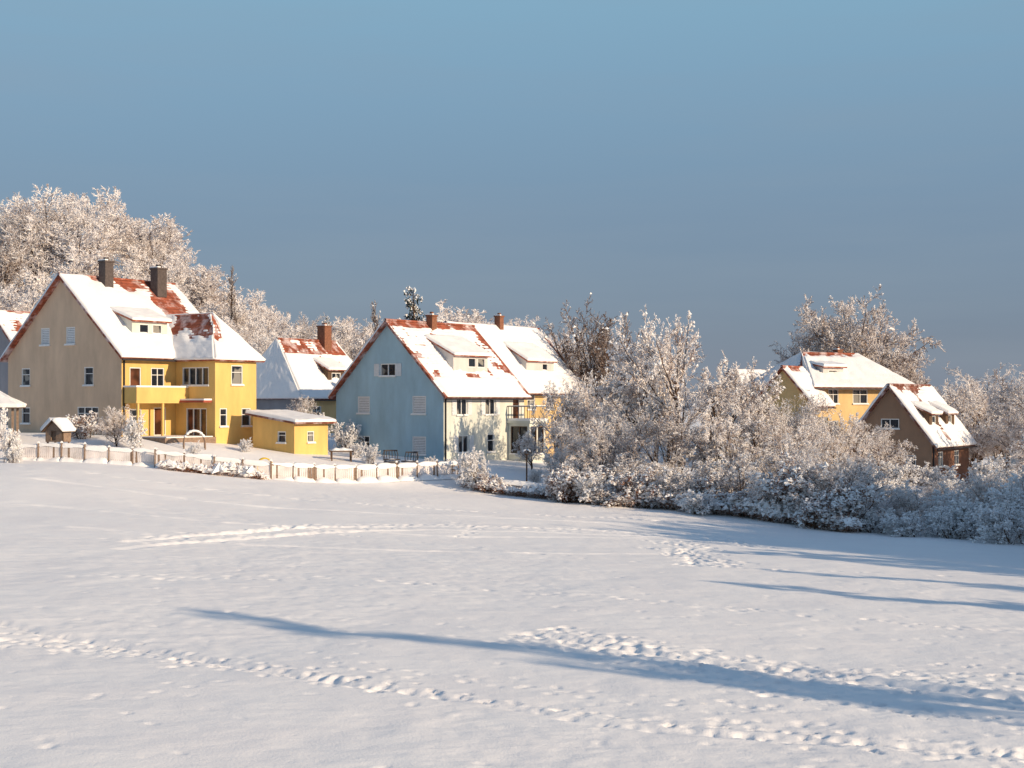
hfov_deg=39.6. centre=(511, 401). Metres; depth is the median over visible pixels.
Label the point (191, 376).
window
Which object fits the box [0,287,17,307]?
frosted tree
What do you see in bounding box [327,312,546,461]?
blue house
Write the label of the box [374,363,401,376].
window
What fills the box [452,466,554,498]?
garden hedge
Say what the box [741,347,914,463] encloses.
yellow villa
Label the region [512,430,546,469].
frosted tree
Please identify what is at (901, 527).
snowy bush
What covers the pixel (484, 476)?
garden shrub
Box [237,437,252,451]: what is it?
garden shrub
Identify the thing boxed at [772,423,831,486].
frosted tree
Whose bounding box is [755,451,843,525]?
shrub
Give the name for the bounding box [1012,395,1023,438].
frosted tree
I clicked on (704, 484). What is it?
shrub
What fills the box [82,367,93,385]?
window
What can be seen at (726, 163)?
sky
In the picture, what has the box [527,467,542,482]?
garden shrub
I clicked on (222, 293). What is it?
frosted tree
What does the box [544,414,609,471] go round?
frosted tree
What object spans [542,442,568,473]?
garden shrub
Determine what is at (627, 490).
shrub
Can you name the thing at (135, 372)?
door
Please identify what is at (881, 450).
frosted tree
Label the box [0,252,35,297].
frosted tree
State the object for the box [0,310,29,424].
village house
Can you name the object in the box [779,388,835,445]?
frosted tree
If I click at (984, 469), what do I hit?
snowy bush
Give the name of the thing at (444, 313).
frosted tree
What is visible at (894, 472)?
snowy bush
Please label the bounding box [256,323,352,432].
hipped house
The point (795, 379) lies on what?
village house
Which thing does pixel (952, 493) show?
snowy bush
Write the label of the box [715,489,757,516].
shrub
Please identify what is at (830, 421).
window
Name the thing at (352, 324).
frosted tree
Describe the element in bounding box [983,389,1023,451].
frosted tree
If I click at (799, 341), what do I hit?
frosted tree
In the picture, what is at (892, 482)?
snowy bush
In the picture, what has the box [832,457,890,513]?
shrub
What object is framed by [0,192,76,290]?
frosted tree
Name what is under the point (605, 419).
frosted tree
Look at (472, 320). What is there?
frosted tree
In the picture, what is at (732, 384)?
frosted tree
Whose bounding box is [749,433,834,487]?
frosted tree
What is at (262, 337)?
frosted tree
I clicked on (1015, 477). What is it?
snowy bush
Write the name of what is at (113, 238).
frosted tree
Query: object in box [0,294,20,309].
frosted tree
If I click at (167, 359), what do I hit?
yellow house
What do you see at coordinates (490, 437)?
window
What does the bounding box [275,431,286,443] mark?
window
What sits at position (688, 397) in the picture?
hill
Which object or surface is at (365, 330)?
frosted tree
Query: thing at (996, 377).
frosted tree
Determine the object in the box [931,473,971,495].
snowy bush
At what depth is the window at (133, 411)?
99.08 m
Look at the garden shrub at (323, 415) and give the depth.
106.34 m
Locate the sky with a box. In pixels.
[0,0,1023,395]
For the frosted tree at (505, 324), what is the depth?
193.25 m
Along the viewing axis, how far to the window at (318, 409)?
134.86 m
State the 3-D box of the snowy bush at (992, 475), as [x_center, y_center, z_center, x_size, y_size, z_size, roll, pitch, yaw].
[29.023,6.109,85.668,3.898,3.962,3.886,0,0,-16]
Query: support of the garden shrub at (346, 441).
on the ground
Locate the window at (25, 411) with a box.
[19,407,30,424]
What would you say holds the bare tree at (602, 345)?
on the ground
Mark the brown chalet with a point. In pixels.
(925, 420)
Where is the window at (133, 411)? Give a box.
[129,409,143,429]
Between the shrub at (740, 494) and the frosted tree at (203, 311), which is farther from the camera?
the frosted tree at (203, 311)
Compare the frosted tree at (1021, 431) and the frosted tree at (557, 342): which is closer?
the frosted tree at (1021, 431)
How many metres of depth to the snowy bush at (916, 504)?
79.85 m
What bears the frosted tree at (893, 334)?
on the ground
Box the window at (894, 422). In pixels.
[881,419,899,429]
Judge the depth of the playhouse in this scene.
90.19 m
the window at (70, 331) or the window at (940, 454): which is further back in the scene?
the window at (940, 454)
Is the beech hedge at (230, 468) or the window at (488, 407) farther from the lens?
the window at (488, 407)
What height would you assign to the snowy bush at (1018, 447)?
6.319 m
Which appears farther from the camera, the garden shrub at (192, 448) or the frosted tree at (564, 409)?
the frosted tree at (564, 409)
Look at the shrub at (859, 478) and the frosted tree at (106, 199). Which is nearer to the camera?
the shrub at (859, 478)
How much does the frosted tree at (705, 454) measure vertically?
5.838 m
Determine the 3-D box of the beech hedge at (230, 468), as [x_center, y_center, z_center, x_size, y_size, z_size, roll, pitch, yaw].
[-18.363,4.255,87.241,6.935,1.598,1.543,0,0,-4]
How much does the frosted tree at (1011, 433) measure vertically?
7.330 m
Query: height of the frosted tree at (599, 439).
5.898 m
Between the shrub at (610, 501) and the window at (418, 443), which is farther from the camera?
the window at (418, 443)
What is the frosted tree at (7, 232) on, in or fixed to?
on the ground
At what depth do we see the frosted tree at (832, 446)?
94.58 m
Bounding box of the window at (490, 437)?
[487,434,495,452]
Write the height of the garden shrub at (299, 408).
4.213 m
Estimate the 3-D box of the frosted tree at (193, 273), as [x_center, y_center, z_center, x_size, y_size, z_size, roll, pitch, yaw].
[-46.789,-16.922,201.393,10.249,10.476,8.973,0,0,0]
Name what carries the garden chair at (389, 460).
on the ground
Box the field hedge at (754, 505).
[569,485,865,532]
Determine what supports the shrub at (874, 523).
on the ground
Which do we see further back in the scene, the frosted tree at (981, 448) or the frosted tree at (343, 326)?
the frosted tree at (343, 326)
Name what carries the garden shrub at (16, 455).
on the ground
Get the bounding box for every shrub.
[0,406,9,455]
[0,425,23,461]
[3,444,24,462]
[65,410,102,438]
[91,404,142,446]
[120,414,147,448]
[185,440,201,461]
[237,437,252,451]
[286,395,317,414]
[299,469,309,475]
[303,408,332,434]
[331,419,364,447]
[349,441,363,457]
[360,442,380,463]
[424,455,435,460]
[455,447,490,490]
[475,471,503,492]
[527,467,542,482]
[541,463,579,502]
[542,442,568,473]
[542,466,594,500]
[560,465,618,503]
[574,469,609,504]
[587,489,631,507]
[608,466,661,508]
[625,481,656,508]
[651,491,677,509]
[658,484,696,510]
[675,488,718,515]
[687,472,725,508]
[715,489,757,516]
[737,490,779,517]
[744,467,793,520]
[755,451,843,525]
[785,448,865,517]
[790,482,864,530]
[810,475,885,531]
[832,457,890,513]
[857,511,882,529]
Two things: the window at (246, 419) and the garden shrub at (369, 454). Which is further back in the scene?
the window at (246, 419)
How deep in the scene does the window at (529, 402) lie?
123.70 m
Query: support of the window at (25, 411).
in the yellow house at (167, 359)
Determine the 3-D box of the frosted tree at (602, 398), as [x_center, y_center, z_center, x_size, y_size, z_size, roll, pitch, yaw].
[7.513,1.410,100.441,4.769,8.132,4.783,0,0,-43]
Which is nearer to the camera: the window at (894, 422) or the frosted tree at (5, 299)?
the window at (894, 422)
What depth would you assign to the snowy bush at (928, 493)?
86.34 m
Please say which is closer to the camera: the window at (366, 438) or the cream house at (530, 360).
the window at (366, 438)
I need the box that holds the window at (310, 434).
[307,431,315,443]
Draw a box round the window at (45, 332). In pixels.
[39,328,49,346]
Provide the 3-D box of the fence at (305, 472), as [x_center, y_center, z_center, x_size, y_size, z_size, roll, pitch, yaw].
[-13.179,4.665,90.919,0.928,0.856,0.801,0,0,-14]
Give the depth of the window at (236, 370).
101.42 m
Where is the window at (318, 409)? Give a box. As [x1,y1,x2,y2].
[313,406,320,414]
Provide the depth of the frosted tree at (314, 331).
187.87 m
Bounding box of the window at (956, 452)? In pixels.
[954,450,959,465]
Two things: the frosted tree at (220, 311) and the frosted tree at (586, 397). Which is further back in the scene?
the frosted tree at (220, 311)
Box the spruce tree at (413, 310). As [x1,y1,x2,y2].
[403,286,425,320]
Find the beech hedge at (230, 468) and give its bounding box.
[155,458,268,479]
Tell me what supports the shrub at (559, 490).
on the ground
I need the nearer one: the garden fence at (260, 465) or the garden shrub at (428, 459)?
the garden fence at (260, 465)
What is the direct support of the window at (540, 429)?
in the blue house at (431, 386)
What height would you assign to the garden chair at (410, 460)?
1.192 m
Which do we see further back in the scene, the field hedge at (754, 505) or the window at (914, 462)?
the window at (914, 462)
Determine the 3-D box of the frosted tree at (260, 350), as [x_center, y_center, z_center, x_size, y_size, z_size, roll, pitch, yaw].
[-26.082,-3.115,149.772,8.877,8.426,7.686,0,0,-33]
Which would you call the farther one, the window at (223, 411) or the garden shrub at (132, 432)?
the window at (223, 411)
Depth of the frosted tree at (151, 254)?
192.31 m
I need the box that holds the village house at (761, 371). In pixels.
[703,369,766,455]
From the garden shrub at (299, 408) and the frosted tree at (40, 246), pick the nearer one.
the garden shrub at (299, 408)
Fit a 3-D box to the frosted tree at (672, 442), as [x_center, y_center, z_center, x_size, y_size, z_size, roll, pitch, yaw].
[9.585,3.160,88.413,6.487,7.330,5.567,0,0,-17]
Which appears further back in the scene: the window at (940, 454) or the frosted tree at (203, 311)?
the frosted tree at (203, 311)
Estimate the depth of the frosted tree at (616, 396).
95.11 m
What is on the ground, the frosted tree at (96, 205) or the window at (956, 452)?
the frosted tree at (96, 205)
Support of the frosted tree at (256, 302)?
on the ground
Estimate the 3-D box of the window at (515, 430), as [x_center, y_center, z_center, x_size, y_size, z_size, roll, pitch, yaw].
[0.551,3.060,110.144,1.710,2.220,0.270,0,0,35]
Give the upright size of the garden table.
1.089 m
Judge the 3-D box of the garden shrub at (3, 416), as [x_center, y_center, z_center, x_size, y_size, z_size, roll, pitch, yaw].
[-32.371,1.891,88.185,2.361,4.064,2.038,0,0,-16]
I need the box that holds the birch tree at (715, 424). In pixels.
[682,368,767,478]
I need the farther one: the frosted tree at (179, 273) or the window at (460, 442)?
the frosted tree at (179, 273)
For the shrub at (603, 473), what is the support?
on the ground
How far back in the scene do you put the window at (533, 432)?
110.23 m
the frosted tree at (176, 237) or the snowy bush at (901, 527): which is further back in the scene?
the frosted tree at (176, 237)
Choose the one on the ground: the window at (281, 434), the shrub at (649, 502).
the shrub at (649, 502)
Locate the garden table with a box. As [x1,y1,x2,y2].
[329,447,353,461]
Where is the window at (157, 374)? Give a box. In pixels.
[151,368,163,385]
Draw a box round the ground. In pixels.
[0,281,1023,767]
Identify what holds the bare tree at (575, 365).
on the ground
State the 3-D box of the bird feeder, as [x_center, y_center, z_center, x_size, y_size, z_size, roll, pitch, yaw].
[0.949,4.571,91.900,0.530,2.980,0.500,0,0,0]
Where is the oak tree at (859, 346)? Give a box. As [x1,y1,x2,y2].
[770,284,946,383]
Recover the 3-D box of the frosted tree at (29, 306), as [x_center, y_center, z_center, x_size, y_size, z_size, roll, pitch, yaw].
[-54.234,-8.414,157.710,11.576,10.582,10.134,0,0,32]
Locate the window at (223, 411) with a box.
[219,408,228,427]
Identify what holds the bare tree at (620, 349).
on the ground
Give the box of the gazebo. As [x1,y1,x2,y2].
[0,391,26,434]
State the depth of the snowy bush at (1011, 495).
74.30 m
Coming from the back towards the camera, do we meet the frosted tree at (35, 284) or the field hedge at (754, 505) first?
the frosted tree at (35, 284)
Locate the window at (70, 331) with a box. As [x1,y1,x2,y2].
[64,327,75,345]
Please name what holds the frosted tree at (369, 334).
on the ground
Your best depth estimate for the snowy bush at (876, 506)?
82.03 m
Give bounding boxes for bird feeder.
[523,449,530,480]
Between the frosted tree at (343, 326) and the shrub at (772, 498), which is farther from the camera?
the frosted tree at (343, 326)
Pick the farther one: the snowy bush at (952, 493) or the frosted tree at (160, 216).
the frosted tree at (160, 216)
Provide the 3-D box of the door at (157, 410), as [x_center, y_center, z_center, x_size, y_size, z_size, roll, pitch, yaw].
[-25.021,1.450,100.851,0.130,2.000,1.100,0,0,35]
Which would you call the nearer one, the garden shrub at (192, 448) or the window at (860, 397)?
the garden shrub at (192, 448)
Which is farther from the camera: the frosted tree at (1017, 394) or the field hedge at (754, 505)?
the frosted tree at (1017, 394)
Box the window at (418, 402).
[410,396,426,414]
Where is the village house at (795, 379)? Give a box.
[749,365,835,471]
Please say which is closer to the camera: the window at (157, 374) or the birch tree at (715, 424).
the birch tree at (715, 424)
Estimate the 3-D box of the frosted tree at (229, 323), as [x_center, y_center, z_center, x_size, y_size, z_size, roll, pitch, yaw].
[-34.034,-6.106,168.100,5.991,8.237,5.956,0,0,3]
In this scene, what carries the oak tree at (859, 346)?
on the ground
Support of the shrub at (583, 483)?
on the ground
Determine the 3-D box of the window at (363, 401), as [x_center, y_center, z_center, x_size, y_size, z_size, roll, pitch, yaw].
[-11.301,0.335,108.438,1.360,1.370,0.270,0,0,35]
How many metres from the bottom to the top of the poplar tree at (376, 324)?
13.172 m
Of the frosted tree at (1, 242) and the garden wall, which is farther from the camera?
the frosted tree at (1, 242)
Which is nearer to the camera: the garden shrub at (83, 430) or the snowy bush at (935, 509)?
the snowy bush at (935, 509)
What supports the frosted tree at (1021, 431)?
on the ground
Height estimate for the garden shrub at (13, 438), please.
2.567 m
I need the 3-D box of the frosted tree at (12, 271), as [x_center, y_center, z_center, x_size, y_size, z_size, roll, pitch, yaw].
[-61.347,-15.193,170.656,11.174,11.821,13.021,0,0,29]
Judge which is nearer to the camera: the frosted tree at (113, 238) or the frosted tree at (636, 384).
the frosted tree at (636, 384)
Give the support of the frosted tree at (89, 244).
on the ground
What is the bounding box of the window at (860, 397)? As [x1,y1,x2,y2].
[852,389,868,404]
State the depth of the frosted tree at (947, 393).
137.29 m
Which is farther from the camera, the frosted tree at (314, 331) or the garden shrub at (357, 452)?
the frosted tree at (314, 331)
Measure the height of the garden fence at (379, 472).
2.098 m
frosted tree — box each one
[0,184,82,260]
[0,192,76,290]
[0,203,40,285]
[0,225,46,302]
[0,228,10,277]
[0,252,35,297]
[0,276,51,311]
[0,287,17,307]
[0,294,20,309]
[1,212,72,282]
[16,266,69,310]
[36,188,125,231]
[40,241,120,281]
[44,218,114,273]
[54,203,128,268]
[56,186,135,254]
[65,214,139,265]
[113,219,191,280]
[115,212,192,272]
[115,258,196,298]
[116,212,186,264]
[119,244,201,295]
[147,244,214,286]
[172,259,227,312]
[195,277,243,312]
[200,294,257,344]
[202,308,239,333]
[209,302,254,341]
[224,315,249,343]
[229,289,278,335]
[242,325,270,348]
[244,312,298,347]
[247,305,291,346]
[247,332,288,354]
[252,324,303,352]
[273,312,325,338]
[297,320,337,338]
[311,316,371,351]
[312,328,366,358]
[332,331,361,360]
[342,319,377,356]
[343,318,382,339]
[350,329,372,348]
[408,299,486,322]
[458,314,540,327]
[474,317,525,325]
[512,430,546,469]
[528,378,588,447]
[541,370,610,458]
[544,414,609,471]
[548,328,577,354]
[563,414,650,485]
[586,364,655,471]
[586,398,658,473]
[599,352,681,474]
[603,451,672,491]
[606,304,728,483]
[609,393,714,481]
[653,459,712,510]
[684,420,753,477]
[697,450,760,497]
[699,356,784,470]
[729,410,799,489]
[735,395,820,488]
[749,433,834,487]
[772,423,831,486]
[773,318,872,363]
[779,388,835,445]
[796,316,913,376]
[801,413,861,473]
[819,410,877,466]
[824,449,878,488]
[840,421,917,481]
[873,347,948,394]
[934,383,957,406]
[939,381,987,419]
[939,381,1012,475]
[940,372,1022,469]
[943,361,1023,473]
[956,364,1023,475]
[958,413,1002,475]
[971,399,1023,468]
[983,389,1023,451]
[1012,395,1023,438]
[1020,427,1023,458]
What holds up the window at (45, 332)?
in the yellow house at (167, 359)
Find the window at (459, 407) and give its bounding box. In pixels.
[452,400,471,415]
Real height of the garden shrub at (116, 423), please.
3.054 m
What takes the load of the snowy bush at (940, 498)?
on the ground
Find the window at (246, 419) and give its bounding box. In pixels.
[241,408,252,426]
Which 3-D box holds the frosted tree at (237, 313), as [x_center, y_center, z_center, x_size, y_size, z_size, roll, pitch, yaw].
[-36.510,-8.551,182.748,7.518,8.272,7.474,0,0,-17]
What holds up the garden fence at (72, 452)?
on the ground
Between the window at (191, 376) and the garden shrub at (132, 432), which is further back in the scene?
the window at (191, 376)
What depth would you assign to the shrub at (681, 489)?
84.61 m
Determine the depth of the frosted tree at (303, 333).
198.50 m
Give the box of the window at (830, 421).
[828,421,837,435]
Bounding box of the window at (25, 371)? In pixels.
[19,368,30,386]
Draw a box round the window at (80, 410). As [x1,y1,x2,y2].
[77,407,97,425]
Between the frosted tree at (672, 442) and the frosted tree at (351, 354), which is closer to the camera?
the frosted tree at (672, 442)
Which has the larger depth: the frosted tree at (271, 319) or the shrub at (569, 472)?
the frosted tree at (271, 319)
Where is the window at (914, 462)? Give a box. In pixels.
[905,455,916,469]
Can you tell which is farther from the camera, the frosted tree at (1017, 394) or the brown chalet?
the frosted tree at (1017, 394)
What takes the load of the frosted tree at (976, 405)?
on the ground
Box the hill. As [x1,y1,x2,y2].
[609,391,991,410]
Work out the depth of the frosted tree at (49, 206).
189.59 m
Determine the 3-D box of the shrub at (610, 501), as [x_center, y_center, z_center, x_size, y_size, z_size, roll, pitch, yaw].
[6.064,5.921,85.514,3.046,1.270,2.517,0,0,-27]
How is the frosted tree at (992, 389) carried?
on the ground
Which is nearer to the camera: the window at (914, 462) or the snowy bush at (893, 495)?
the snowy bush at (893, 495)
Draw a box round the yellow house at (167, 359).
[0,257,265,444]
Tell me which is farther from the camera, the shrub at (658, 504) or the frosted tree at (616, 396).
the frosted tree at (616, 396)
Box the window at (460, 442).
[453,435,473,453]
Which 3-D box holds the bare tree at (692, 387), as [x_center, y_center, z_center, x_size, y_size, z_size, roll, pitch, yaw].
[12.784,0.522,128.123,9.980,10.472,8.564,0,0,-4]
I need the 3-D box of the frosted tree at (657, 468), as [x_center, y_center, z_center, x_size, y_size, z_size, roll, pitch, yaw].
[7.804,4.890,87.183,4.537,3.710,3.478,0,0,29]
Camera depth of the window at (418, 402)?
105.36 m
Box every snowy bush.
[831,456,885,490]
[853,484,890,515]
[857,504,896,533]
[870,479,921,518]
[876,475,915,512]
[877,456,919,490]
[878,510,930,536]
[881,483,946,531]
[913,461,959,491]
[913,480,953,517]
[917,499,969,535]
[920,489,959,521]
[922,507,976,539]
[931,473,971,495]
[931,482,984,507]
[940,492,992,538]
[942,470,1023,510]
[964,470,1020,501]
[968,452,1020,481]
[970,498,1023,544]
[976,464,1023,490]
[982,476,1023,543]
[997,439,1023,476]
[1010,473,1023,494]
[1018,465,1023,498]
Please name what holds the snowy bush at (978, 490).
on the ground
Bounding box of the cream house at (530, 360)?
[443,313,591,455]
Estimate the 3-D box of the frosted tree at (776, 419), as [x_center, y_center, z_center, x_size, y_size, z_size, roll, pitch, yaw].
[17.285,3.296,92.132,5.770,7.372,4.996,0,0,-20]
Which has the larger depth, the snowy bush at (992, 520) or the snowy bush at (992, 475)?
the snowy bush at (992, 475)
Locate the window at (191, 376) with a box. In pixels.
[181,367,208,386]
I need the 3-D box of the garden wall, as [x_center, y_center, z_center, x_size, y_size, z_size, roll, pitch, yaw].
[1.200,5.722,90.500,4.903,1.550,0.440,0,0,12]
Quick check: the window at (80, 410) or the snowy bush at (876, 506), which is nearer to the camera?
the snowy bush at (876, 506)
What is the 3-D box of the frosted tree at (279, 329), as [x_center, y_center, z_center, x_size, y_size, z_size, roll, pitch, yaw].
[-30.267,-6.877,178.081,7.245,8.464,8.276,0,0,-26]
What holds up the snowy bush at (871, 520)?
on the ground
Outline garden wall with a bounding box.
[502,480,551,497]
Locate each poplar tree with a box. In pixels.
[226,266,238,326]
[370,299,380,331]
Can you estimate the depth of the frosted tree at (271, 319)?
191.08 m
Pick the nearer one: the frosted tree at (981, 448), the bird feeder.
the bird feeder
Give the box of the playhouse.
[40,417,75,455]
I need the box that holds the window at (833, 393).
[828,389,839,404]
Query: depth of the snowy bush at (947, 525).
75.26 m
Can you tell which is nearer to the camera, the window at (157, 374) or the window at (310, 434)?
the window at (310, 434)
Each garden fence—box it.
[20,441,157,467]
[154,447,271,478]
[271,459,458,482]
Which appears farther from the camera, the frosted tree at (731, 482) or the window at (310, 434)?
the window at (310, 434)
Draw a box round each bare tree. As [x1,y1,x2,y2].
[541,293,633,456]
[554,325,601,381]
[587,320,661,416]
[600,349,707,462]
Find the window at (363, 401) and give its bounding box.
[356,396,369,414]
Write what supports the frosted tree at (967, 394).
on the ground
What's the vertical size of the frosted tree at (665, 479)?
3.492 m
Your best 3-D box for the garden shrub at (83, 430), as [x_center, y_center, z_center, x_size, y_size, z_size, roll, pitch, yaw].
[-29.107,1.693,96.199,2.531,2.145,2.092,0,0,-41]
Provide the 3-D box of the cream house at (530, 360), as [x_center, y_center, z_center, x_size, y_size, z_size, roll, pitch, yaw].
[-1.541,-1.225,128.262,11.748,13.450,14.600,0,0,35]
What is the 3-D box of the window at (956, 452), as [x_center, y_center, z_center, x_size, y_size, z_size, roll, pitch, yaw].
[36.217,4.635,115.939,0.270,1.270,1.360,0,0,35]
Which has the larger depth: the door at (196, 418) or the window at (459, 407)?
the window at (459, 407)
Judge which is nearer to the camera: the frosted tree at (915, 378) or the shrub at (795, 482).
the shrub at (795, 482)
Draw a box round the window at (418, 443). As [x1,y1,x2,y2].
[410,436,426,455]
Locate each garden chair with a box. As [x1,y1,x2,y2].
[383,450,400,464]
[401,452,418,462]
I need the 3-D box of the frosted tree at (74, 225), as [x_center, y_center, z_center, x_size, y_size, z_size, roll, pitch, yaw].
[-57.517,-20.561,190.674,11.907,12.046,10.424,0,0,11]
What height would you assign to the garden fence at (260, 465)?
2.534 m
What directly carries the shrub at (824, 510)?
on the ground
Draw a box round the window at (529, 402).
[527,396,535,410]
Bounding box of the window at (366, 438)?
[358,436,369,452]
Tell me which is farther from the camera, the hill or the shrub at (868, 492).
the hill
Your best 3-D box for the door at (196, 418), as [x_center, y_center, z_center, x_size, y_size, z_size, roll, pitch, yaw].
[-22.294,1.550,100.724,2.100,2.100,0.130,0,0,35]
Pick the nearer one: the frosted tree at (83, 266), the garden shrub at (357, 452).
the garden shrub at (357, 452)
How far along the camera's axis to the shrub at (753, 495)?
81.86 m
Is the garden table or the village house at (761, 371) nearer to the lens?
the garden table
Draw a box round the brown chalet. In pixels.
[846,383,976,486]
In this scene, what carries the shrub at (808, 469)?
on the ground
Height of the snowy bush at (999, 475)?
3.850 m
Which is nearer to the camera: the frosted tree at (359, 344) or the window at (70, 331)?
the window at (70, 331)
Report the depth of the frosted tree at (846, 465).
84.65 m
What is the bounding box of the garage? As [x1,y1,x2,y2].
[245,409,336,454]
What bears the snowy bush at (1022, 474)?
on the ground
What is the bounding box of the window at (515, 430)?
[509,426,526,454]
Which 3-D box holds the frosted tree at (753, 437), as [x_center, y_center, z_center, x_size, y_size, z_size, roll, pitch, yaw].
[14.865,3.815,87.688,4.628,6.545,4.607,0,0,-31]
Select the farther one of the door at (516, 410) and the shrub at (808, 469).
the door at (516, 410)
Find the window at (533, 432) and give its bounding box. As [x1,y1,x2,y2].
[531,426,535,453]
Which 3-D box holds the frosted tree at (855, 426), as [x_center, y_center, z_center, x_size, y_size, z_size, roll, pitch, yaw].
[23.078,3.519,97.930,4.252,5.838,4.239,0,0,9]
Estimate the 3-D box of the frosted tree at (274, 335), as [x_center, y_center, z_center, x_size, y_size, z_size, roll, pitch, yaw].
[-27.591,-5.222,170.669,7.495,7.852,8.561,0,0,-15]
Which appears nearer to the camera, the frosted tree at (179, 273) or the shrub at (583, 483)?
the shrub at (583, 483)
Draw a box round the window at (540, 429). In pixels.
[538,426,543,454]
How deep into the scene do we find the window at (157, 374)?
100.64 m
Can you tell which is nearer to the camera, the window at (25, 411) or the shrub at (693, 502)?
the shrub at (693, 502)
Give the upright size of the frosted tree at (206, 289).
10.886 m
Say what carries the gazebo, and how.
on the ground
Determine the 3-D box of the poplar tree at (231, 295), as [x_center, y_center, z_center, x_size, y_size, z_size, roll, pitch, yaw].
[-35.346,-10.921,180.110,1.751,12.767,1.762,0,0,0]
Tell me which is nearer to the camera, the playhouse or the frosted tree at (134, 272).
the playhouse
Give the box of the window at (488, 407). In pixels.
[481,400,499,415]
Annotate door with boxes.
[130,367,140,384]
[154,407,165,435]
[186,408,206,435]
[513,400,519,417]
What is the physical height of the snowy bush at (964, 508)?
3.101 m
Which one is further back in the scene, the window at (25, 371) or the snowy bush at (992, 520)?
the window at (25, 371)
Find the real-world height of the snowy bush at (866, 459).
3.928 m
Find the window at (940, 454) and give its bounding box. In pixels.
[938,451,944,467]
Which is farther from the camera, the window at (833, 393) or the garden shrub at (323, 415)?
the window at (833, 393)
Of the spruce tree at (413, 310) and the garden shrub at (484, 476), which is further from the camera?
the spruce tree at (413, 310)
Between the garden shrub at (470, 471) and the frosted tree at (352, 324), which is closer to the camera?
the garden shrub at (470, 471)
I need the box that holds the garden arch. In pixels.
[183,429,205,449]
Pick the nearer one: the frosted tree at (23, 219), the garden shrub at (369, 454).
the garden shrub at (369, 454)
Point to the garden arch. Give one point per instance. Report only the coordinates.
(197, 431)
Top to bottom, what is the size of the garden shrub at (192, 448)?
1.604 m
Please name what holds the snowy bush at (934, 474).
on the ground
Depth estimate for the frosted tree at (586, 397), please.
103.95 m
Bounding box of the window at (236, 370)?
[231,365,244,385]

